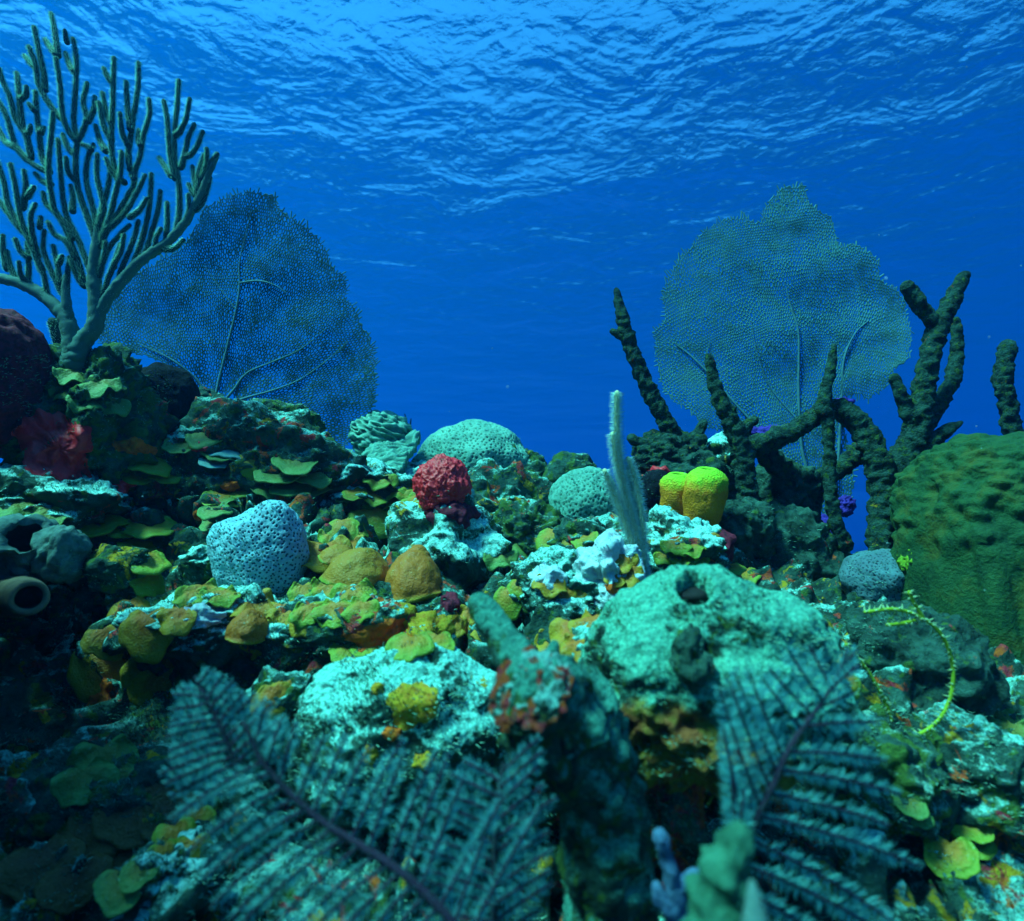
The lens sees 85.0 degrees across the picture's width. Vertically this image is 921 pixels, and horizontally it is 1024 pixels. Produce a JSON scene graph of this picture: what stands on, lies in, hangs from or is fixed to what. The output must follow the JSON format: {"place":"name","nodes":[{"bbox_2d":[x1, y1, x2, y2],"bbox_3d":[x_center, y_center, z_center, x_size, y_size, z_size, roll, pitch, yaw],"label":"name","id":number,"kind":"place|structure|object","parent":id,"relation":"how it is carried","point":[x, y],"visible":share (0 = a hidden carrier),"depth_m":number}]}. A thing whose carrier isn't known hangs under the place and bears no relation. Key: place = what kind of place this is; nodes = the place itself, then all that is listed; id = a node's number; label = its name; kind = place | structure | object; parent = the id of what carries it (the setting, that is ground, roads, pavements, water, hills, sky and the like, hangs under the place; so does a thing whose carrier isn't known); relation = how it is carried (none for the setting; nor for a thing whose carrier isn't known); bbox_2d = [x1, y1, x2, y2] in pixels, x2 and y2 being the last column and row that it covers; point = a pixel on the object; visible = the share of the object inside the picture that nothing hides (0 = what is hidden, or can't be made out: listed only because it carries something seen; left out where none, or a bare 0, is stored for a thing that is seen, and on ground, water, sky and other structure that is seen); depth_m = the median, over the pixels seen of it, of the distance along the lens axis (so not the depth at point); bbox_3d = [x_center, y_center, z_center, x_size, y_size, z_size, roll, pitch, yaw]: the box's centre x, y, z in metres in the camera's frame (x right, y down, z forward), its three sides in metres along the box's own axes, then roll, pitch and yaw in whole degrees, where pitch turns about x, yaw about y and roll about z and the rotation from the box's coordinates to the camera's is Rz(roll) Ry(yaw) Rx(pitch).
{"place":"outdoors","nodes":[
{"label":"outdoors","id":0,"kind":"place"},
{"bbox_2d":[0,0,1023,490],"bbox_3d":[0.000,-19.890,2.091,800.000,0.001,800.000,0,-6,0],"label":"water","id":1,"kind":"structure","parent":0,"point":[538,380],"depth_m":35.13},
{"bbox_2d":[0,454,1023,920],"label":"reef ground","id":2,"kind":"structure","parent":0,"point":[34,672],"depth_m":1.17},
{"bbox_2d":[0,575,50,617],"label":"tube sponge","id":3,"kind":"object","parent":2,"relation":"on","point":[24,595],"visible":0.85,"depth_m":1.44},
{"bbox_2d":[0,513,59,583],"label":"vase sponge","id":4,"kind":"object","parent":2,"relation":"on","point":[17,531],"visible":0.6,"depth_m":1.55},
{"bbox_2d":[0,832,113,915],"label":"plate coral","id":5,"kind":"object","parent":2,"relation":"on","point":[19,867],"visible":0.98,"depth_m":1.01},
{"bbox_2d":[30,525,92,583],"bbox_3d":[-1.289,0.270,1.603,0.141,0.171,0.150,0,-6,0],"label":"lobed sponge","id":6,"kind":"object","parent":2,"relation":"on","point":[53,544],"visible":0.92,"depth_m":1.55},
{"bbox_2d":[0,463,132,528],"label":"reef rock","id":7,"kind":"object","parent":2,"relation":"on","point":[108,498],"visible":0.61,"depth_m":1.75},
{"bbox_2d":[0,308,52,458],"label":"dome sponge","id":8,"kind":"object","parent":7,"relation":"on","point":[22,338],"visible":0.73,"depth_m":1.80},
{"bbox_2d":[0,498,71,524],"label":"plate coral","id":9,"kind":"object","parent":7,"relation":"on","point":[16,507],"visible":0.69,"depth_m":1.70},
{"bbox_2d":[76,514,131,538],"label":"plate coral","id":10,"kind":"object","parent":7,"relation":"on","point":[109,528],"visible":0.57,"depth_m":1.84},
{"bbox_2d":[0,342,178,494],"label":"reef rock","id":11,"kind":"object","parent":2,"relation":"on","point":[127,369],"visible":0.43,"depth_m":1.94},
{"bbox_2d":[11,408,93,480],"bbox_3d":[-1.498,-0.046,1.816,0.227,0.254,0.114,3,-7,-23],"label":"encrusting sponge","id":12,"kind":"object","parent":11,"relation":"on","point":[62,455],"visible":0.95,"depth_m":1.82},
{"bbox_2d":[48,367,131,416],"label":"plate coral","id":13,"kind":"object","parent":11,"relation":"on","point":[63,377],"visible":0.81,"depth_m":1.88},
{"bbox_2d":[0,11,219,370],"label":"sea rod","id":14,"kind":"object","parent":11,"relation":"on","point":[76,344],"visible":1,"depth_m":1.94},
{"bbox_2d":[112,436,157,454],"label":"plate coral","id":15,"kind":"object","parent":11,"relation":"on","point":[134,445],"visible":1,"depth_m":1.94},
{"bbox_2d":[141,362,200,424],"bbox_3d":[-1.397,-0.223,2.218,0.290,0.324,0.246,0,-6,0],"label":"dome sponge","id":16,"kind":"object","parent":11,"relation":"on","point":[183,393],"visible":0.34,"depth_m":2.15},
{"bbox_2d":[82,543,149,594],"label":"reef rock","id":17,"kind":"object","parent":2,"relation":"on","point":[100,564],"visible":0.89,"depth_m":1.61},
{"bbox_2d":[7,738,230,851],"bbox_3d":[-0.862,0.770,1.226,0.551,0.292,0.272,0,-6,0],"label":"reef rock","id":18,"kind":"object","parent":2,"relation":"on","point":[42,823],"visible":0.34,"depth_m":1.15},
{"bbox_2d":[50,734,139,808],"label":"plate coral","id":19,"kind":"object","parent":18,"relation":"on","point":[95,764],"visible":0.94,"depth_m":1.16},
{"bbox_2d":[48,783,203,869],"bbox_3d":[-0.782,0.738,1.137,0.289,0.169,0.130,2,-6,-15],"label":"plate coral","id":20,"kind":"object","parent":2,"relation":"on","point":[116,837],"visible":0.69,"depth_m":1.11},
{"bbox_2d":[116,516,176,597],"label":"plate coral","id":21,"kind":"object","parent":2,"relation":"on","point":[152,569],"visible":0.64,"depth_m":1.73},
{"bbox_2d":[121,457,181,484],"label":"plate coral","id":22,"kind":"object","parent":2,"relation":"on","point":[159,471],"visible":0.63,"depth_m":1.98},
{"bbox_2d":[110,821,233,920],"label":"reef rock","id":23,"kind":"object","parent":2,"relation":"on","point":[177,881],"visible":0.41,"depth_m":0.95},
{"bbox_2d":[93,853,159,918],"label":"plate coral","id":24,"kind":"object","parent":23,"relation":"attached to","point":[121,894],"visible":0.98,"depth_m":0.91},
{"bbox_2d":[146,805,216,857],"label":"plate coral","id":25,"kind":"object","parent":23,"relation":"on","point":[170,839],"visible":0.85,"depth_m":1.00},
{"bbox_2d":[177,544,212,582],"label":"reef rock","id":26,"kind":"object","parent":2,"relation":"on","point":[194,564],"visible":0.7,"depth_m":1.68},
{"bbox_2d":[102,583,288,668],"bbox_3d":[-0.816,0.434,1.503,0.553,0.217,0.316,0,-6,0],"label":"reef rock","id":27,"kind":"object","parent":2,"relation":"on","point":[217,650],"visible":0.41,"depth_m":1.41},
{"bbox_2d":[66,596,196,705],"bbox_3d":[-0.964,0.513,1.472,0.470,0.300,0.229,-4,-7,32],"label":"plate coral","id":28,"kind":"object","parent":27,"relation":"attached to","point":[138,641],"visible":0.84,"depth_m":1.45},
{"bbox_2d":[184,602,226,628],"bbox_3d":[-0.775,0.386,1.389,0.126,0.066,0.065,2,-6,-17],"label":"coralline crust","id":29,"kind":"object","parent":27,"relation":"on","point":[207,614],"visible":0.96,"depth_m":1.39},
{"bbox_2d":[172,578,240,608],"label":"plate coral","id":30,"kind":"object","parent":27,"relation":"on","point":[225,598],"visible":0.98,"depth_m":1.43},
{"bbox_2d":[225,608,268,644],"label":"plate coral","id":31,"kind":"object","parent":27,"relation":"on","point":[248,626],"visible":0.98,"depth_m":1.36},
{"bbox_2d":[229,588,293,624],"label":"plate coral","id":32,"kind":"object","parent":27,"relation":"on","point":[269,609],"visible":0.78,"depth_m":1.45},
{"bbox_2d":[197,496,234,530],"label":"plate coral","id":33,"kind":"object","parent":2,"relation":"on","point":[204,515],"visible":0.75,"depth_m":1.89},
{"bbox_2d":[157,664,287,799],"bbox_3d":[-0.359,0.342,0.703,0.161,0.166,0.046,0,-6,-3],"label":"feather plume","id":34,"kind":"object","parent":2,"relation":"on","point":[201,714],"visible":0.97,"depth_m":0.70},
{"bbox_2d":[97,188,380,446],"bbox_3d":[-1.284,-0.684,2.658,1.323,1.239,0.152,0,-6,-4],"label":"sea fan","id":35,"kind":"object","parent":2,"relation":"on","point":[226,356],"visible":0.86,"depth_m":2.68},
{"bbox_2d":[130,392,371,515],"bbox_3d":[-1.110,0.060,2.271,1.097,0.643,0.503,0,-6,0],"label":"reef rock","id":36,"kind":"object","parent":2,"relation":"on","point":[278,432],"visible":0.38,"depth_m":2.10},
{"bbox_2d":[161,432,235,461],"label":"plate coral","id":37,"kind":"object","parent":36,"relation":"on","point":[192,440],"visible":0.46,"depth_m":2.05},
{"bbox_2d":[206,500,309,594],"bbox_3d":[-0.781,0.290,1.740,0.309,0.333,0.246,0,-6,0],"label":"star coral","id":38,"kind":"object","parent":2,"relation":"on","point":[281,539],"visible":0.74,"depth_m":1.66},
{"bbox_2d":[242,665,311,757],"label":"reef rock","id":39,"kind":"object","parent":2,"relation":"on","point":[288,700],"visible":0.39,"depth_m":1.16},
{"bbox_2d":[250,680,291,720],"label":"plate coral","id":40,"kind":"object","parent":39,"relation":"on","point":[273,690],"visible":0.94,"depth_m":1.14},
{"bbox_2d":[248,398,326,432],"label":"reef rock","id":41,"kind":"object","parent":2,"relation":"on","point":[315,418],"visible":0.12,"depth_m":2.41},
{"bbox_2d":[250,456,332,499],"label":"plate coral","id":42,"kind":"object","parent":2,"relation":"on","point":[295,478],"visible":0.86,"depth_m":2.07},
{"bbox_2d":[246,584,417,672],"bbox_3d":[-0.455,0.459,1.509,0.559,0.246,0.287,0,-6,0],"label":"reef rock","id":43,"kind":"object","parent":2,"relation":"on","point":[401,610],"visible":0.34,"depth_m":1.41},
{"bbox_2d":[287,577,380,629],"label":"plate coral","id":44,"kind":"object","parent":43,"relation":"on","point":[361,603],"visible":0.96,"depth_m":1.42},
{"bbox_2d":[345,618,411,651],"bbox_3d":[-0.334,0.437,1.379,0.164,0.099,0.088,2,-6,-18],"label":"encrusting sponge","id":45,"kind":"object","parent":43,"relation":"attached to","point":[369,636],"visible":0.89,"depth_m":1.39},
{"bbox_2d":[401,610,458,636],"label":"plate coral","id":46,"kind":"object","parent":43,"relation":"on","point":[443,623],"visible":0.34,"depth_m":1.45},
{"bbox_2d":[301,534,363,573],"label":"plate coral","id":47,"kind":"object","parent":2,"relation":"on","point":[314,564],"visible":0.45,"depth_m":1.79},
{"bbox_2d":[317,517,368,543],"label":"plate coral","id":48,"kind":"object","parent":2,"relation":"on","point":[350,524],"visible":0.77,"depth_m":1.92},
{"bbox_2d":[165,703,540,920],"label":"feather plume","id":49,"kind":"object","parent":2,"relation":"on","point":[440,908],"visible":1,"depth_m":0.62},
{"bbox_2d":[314,457,412,512],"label":"reef rock","id":50,"kind":"object","parent":2,"relation":"on","point":[351,473],"visible":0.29,"depth_m":2.17},
{"bbox_2d":[341,487,412,539],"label":"plate coral","id":51,"kind":"object","parent":2,"relation":"on","point":[375,517],"visible":0.41,"depth_m":2.15},
{"bbox_2d":[361,429,420,473],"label":"coral slab","id":52,"kind":"structure","parent":2,"relation":"on","point":[398,455],"depth_m":2.50},
{"bbox_2d":[287,642,508,833],"bbox_3d":[-0.219,0.539,1.123,0.458,0.350,0.330,0,-6,0],"label":"boulder","id":53,"kind":"object","parent":2,"relation":"on","point":[439,665],"visible":0.67,"depth_m":1.01},
{"bbox_2d":[328,631,454,662],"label":"plate coral","id":54,"kind":"object","parent":53,"relation":"attached to","point":[422,645],"visible":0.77,"depth_m":1.13},
{"bbox_2d":[385,681,438,730],"bbox_3d":[-0.182,0.453,1.027,0.110,0.085,0.074,0,-6,0],"label":"encrusting sponge","id":55,"kind":"object","parent":53,"relation":"on","point":[401,716],"visible":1,"depth_m":1.00},
{"bbox_2d":[374,578,469,612],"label":"reef rock","id":56,"kind":"object","parent":2,"relation":"on","point":[445,587],"visible":0.13,"depth_m":1.56},
{"bbox_2d":[318,544,388,586],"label":"plate coral","id":57,"kind":"object","parent":56,"relation":"on","point":[347,564],"visible":0.82,"depth_m":1.58},
{"bbox_2d":[385,544,441,602],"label":"plate coral","id":58,"kind":"object","parent":56,"relation":"on","point":[413,575],"visible":0.87,"depth_m":1.57},
{"bbox_2d":[403,459,469,476],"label":"reef rock","id":59,"kind":"object","parent":2,"relation":"on","point":[412,468],"visible":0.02,"depth_m":2.61},
{"bbox_2d":[348,409,412,454],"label":"ridged coral","id":60,"kind":"object","parent":59,"relation":"on","point":[366,431],"visible":0.63,"depth_m":2.62},
{"bbox_2d":[383,489,511,594],"bbox_3d":[-0.226,0.374,1.940,0.424,0.631,0.413,5,-8,-37],"label":"reef rock","id":61,"kind":"object","parent":2,"relation":"on","point":[480,535],"visible":0.35,"depth_m":1.85},
{"bbox_2d":[362,472,417,506],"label":"plate coral","id":62,"kind":"object","parent":61,"relation":"on","point":[392,480],"visible":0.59,"depth_m":2.17},
{"bbox_2d":[412,453,480,528],"bbox_3d":[-0.225,0.115,1.923,0.240,0.287,0.202,0,-6,0],"label":"lobed sponge","id":63,"kind":"object","parent":61,"relation":"on","point":[433,477],"visible":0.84,"depth_m":1.85},
{"bbox_2d":[414,734,557,920],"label":"feather plume","id":64,"kind":"object","parent":2,"relation":"on","point":[496,849],"visible":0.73,"depth_m":0.66},
{"bbox_2d":[493,579,522,620],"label":"plate coral","id":65,"kind":"object","parent":2,"relation":"on","point":[510,607],"visible":0.71,"depth_m":1.55},
{"bbox_2d":[483,535,532,571],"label":"plate coral","id":66,"kind":"object","parent":2,"relation":"on","point":[492,564],"visible":0.33,"depth_m":1.85},
{"bbox_2d":[468,458,553,512],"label":"reef rock","id":67,"kind":"object","parent":2,"relation":"on","point":[493,483],"visible":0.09,"depth_m":2.45},
{"bbox_2d":[0,354,1023,920],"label":"turf algae","id":68,"kind":"object","parent":2,"relation":"on","point":[720,606],"visible":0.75,"depth_m":1.04},
{"bbox_2d":[490,499,563,554],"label":"reef rock","id":69,"kind":"object","parent":2,"relation":"on","point":[539,513],"visible":0.4,"depth_m":2.11},
{"bbox_2d":[511,443,547,475],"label":"reef rock","id":70,"kind":"object","parent":2,"relation":"on","point":[539,464],"visible":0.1,"depth_m":2.72},
{"bbox_2d":[411,419,528,469],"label":"star coral","id":71,"kind":"object","parent":70,"relation":"on","point":[494,441],"visible":0.41,"depth_m":2.70},
{"bbox_2d":[497,545,598,622],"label":"reef rock","id":72,"kind":"object","parent":2,"relation":"on","point":[566,606],"visible":0.55,"depth_m":1.53},
{"bbox_2d":[528,562,567,590],"bbox_3d":[0.098,0.318,1.526,0.118,0.080,0.076,0,-6,0],"label":"coralline crust","id":73,"kind":"object","parent":72,"relation":"on","point":[551,574],"visible":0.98,"depth_m":1.51},
{"bbox_2d":[531,573,587,619],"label":"plate coral","id":74,"kind":"object","parent":72,"relation":"on","point":[561,590],"visible":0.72,"depth_m":1.50},
{"bbox_2d":[468,592,660,920],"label":"rope sponge","id":75,"kind":"object","parent":2,"relation":"on","point":[567,710],"visible":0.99,"depth_m":0.74},
{"bbox_2d":[534,608,599,661],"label":"plate coral","id":76,"kind":"object","parent":2,"relation":"on","point":[560,631],"visible":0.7,"depth_m":1.14},
{"bbox_2d":[542,451,596,482],"bbox_3d":[0.277,0.063,2.602,0.279,0.215,0.236,0,-6,0],"label":"fuzzy coral head","id":77,"kind":"object","parent":2,"relation":"on","point":[555,468],"visible":0.54,"depth_m":2.53},
{"bbox_2d":[548,466,619,518],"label":"star coral","id":78,"kind":"object","parent":2,"relation":"on","point":[588,497],"visible":0.52,"depth_m":2.24},
{"bbox_2d":[547,512,621,549],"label":"reef rock","id":79,"kind":"object","parent":2,"relation":"on","point":[601,524],"visible":0.35,"depth_m":1.91},
{"bbox_2d":[572,528,645,609],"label":"reef rock","id":80,"kind":"object","parent":2,"relation":"on","point":[586,567],"visible":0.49,"depth_m":1.52},
{"bbox_2d":[603,554,643,588],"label":"plate coral","id":81,"kind":"object","parent":80,"relation":"on","point":[629,567],"visible":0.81,"depth_m":1.51},
{"bbox_2d":[598,390,651,577],"bbox_3d":[0.330,0.097,1.598,0.168,0.593,0.086,2,-6,-19],"label":"sea plume","id":82,"kind":"object","parent":2,"relation":"on","point":[631,518],"visible":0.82,"depth_m":1.59},
{"bbox_2d":[640,469,667,508],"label":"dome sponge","id":83,"kind":"object","parent":2,"relation":"on","point":[653,500],"visible":0.52,"depth_m":2.19},
{"bbox_2d":[651,827,698,920],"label":"branching sponge","id":84,"kind":"object","parent":2,"relation":"on","point":[670,902],"visible":0.86,"depth_m":0.65},
{"bbox_2d":[645,784,707,872],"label":"reef rock","id":85,"kind":"object","parent":2,"relation":"on","point":[694,793],"visible":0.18,"depth_m":0.92},
{"bbox_2d":[578,564,864,812],"bbox_3d":[0.345,0.377,0.980,0.464,0.390,0.372,0,-6,0],"label":"mound sponge","id":86,"kind":"object","parent":85,"relation":"on","point":[654,634],"visible":0.73,"depth_m":0.86},
{"bbox_2d":[618,504,734,574],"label":"reef rock","id":87,"kind":"object","parent":2,"relation":"on","point":[696,528],"visible":0.35,"depth_m":1.73},
{"bbox_2d":[653,537,709,565],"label":"plate coral","id":88,"kind":"object","parent":87,"relation":"on","point":[692,551],"visible":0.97,"depth_m":1.65},
{"bbox_2d":[616,445,736,511],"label":"reef rock","id":89,"kind":"object","parent":2,"relation":"on","point":[688,464],"visible":0.1,"depth_m":2.29},
{"bbox_2d":[609,287,712,472],"bbox_3d":[0.646,-0.320,2.458,0.455,0.830,0.270,0,-6,0],"label":"branching coral","id":90,"kind":"object","parent":89,"relation":"on","point":[670,439],"visible":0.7,"depth_m":2.37},
{"bbox_2d":[706,431,734,476],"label":"reef rock","id":91,"kind":"object","parent":89,"relation":"on","point":[721,449],"visible":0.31,"depth_m":2.37},
{"bbox_2d":[659,466,728,525],"bbox_3d":[0.644,0.145,2.000,0.259,0.242,0.164,-5,-8,39],"label":"tube sponge","id":92,"kind":"object","parent":2,"relation":"on","point":[701,492],"visible":0.84,"depth_m":1.93},
{"bbox_2d":[679,820,754,920],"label":"finger sponge","id":93,"kind":"object","parent":2,"relation":"on","point":[716,887],"visible":0.96,"depth_m":0.49},
{"bbox_2d":[704,353,758,500],"bbox_3d":[0.866,-0.028,2.143,0.247,0.767,0.125,4,-7,-35],"label":"branching coral","id":94,"kind":"object","parent":2,"relation":"on","point":[736,431],"visible":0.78,"depth_m":2.12},
{"bbox_2d":[718,496,778,559],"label":"reef rock","id":95,"kind":"object","parent":2,"relation":"on","point":[751,529],"visible":0.62,"depth_m":2.01},
{"bbox_2d":[741,879,769,920],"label":"finger sponge","id":96,"kind":"object","parent":2,"relation":"on","point":[754,909],"visible":1,"depth_m":0.44},
{"bbox_2d":[652,181,913,532],"bbox_3d":[1.341,-0.494,2.800,1.215,1.810,0.239,-1,-6,9],"label":"sea fan","id":97,"kind":"object","parent":2,"relation":"on","point":[848,506],"visible":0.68,"depth_m":2.81},
{"bbox_2d":[761,500,852,580],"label":"reef rock","id":98,"kind":"object","parent":2,"relation":"on","point":[823,565],"visible":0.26,"depth_m":2.09},
{"bbox_2d":[755,457,823,520],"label":"reef rock","id":99,"kind":"object","parent":98,"relation":"on","point":[803,493],"visible":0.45,"depth_m":2.29},
{"bbox_2d":[749,343,896,602],"bbox_3d":[1.204,0.099,2.151,0.640,1.074,0.394,0,-6,0],"label":"branching coral","id":100,"kind":"object","parent":98,"relation":"on","point":[870,452],"visible":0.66,"depth_m":2.10},
{"bbox_2d":[866,271,970,493],"bbox_3d":[1.567,-0.280,2.132,0.454,0.855,0.199,0,-6,0],"label":"branching coral","id":101,"kind":"object","parent":100,"relation":"attached to","point":[923,406],"visible":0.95,"depth_m":2.08},
{"bbox_2d":[712,642,923,920],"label":"feather plume","id":102,"kind":"object","parent":2,"relation":"on","point":[735,783],"visible":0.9,"depth_m":0.65},
{"bbox_2d":[838,548,904,601],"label":"boulder coral","id":103,"kind":"object","parent":2,"relation":"on","point":[891,588],"visible":0.61,"depth_m":1.92},
{"bbox_2d":[817,703,952,848],"bbox_3d":[0.751,0.632,1.122,0.269,0.256,0.250,0,-6,0],"label":"reef rock","id":104,"kind":"object","parent":2,"relation":"on","point":[919,768],"visible":0.59,"depth_m":1.04},
{"bbox_2d":[841,589,958,737],"bbox_3d":[0.782,0.489,1.112,0.234,0.461,0.066,1,-6,-8],"label":"whip coral","id":105,"kind":"object","parent":104,"relation":"on","point":[919,614],"visible":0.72,"depth_m":1.12},
{"bbox_2d":[891,793,934,829],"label":"plate coral","id":106,"kind":"object","parent":104,"relation":"on","point":[918,812],"visible":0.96,"depth_m":1.00},
{"bbox_2d":[845,599,1010,717],"bbox_3d":[1.019,0.519,1.411,0.378,0.325,0.306,0,-6,0],"label":"reef rock","id":107,"kind":"object","parent":2,"relation":"on","point":[982,687],"visible":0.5,"depth_m":1.32},
{"bbox_2d":[889,431,1023,664],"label":"boulder coral","id":108,"kind":"object","parent":2,"relation":"on","point":[957,510],"visible":0.7,"depth_m":1.66},
{"bbox_2d":[923,824,997,879],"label":"plate coral","id":109,"kind":"object","parent":2,"relation":"on","point":[961,848],"visible":0.77,"depth_m":1.01},
{"bbox_2d":[907,699,1023,839],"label":"reef rock","id":110,"kind":"object","parent":2,"relation":"on","point":[949,740],"visible":0.58,"depth_m":1.06},
{"bbox_2d":[986,708,1023,736],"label":"plate coral","id":111,"kind":"object","parent":2,"relation":"on","point":[999,719],"visible":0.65,"depth_m":1.31},
{"bbox_2d":[990,339,1023,434],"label":"branching coral","id":112,"kind":"object","parent":2,"relation":"on","point":[1008,404],"visible":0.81,"depth_m":2.28},
{"bbox_2d":[0,0,1023,544],"label":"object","id":113,"kind":"structure","parent":0,"point":[856,524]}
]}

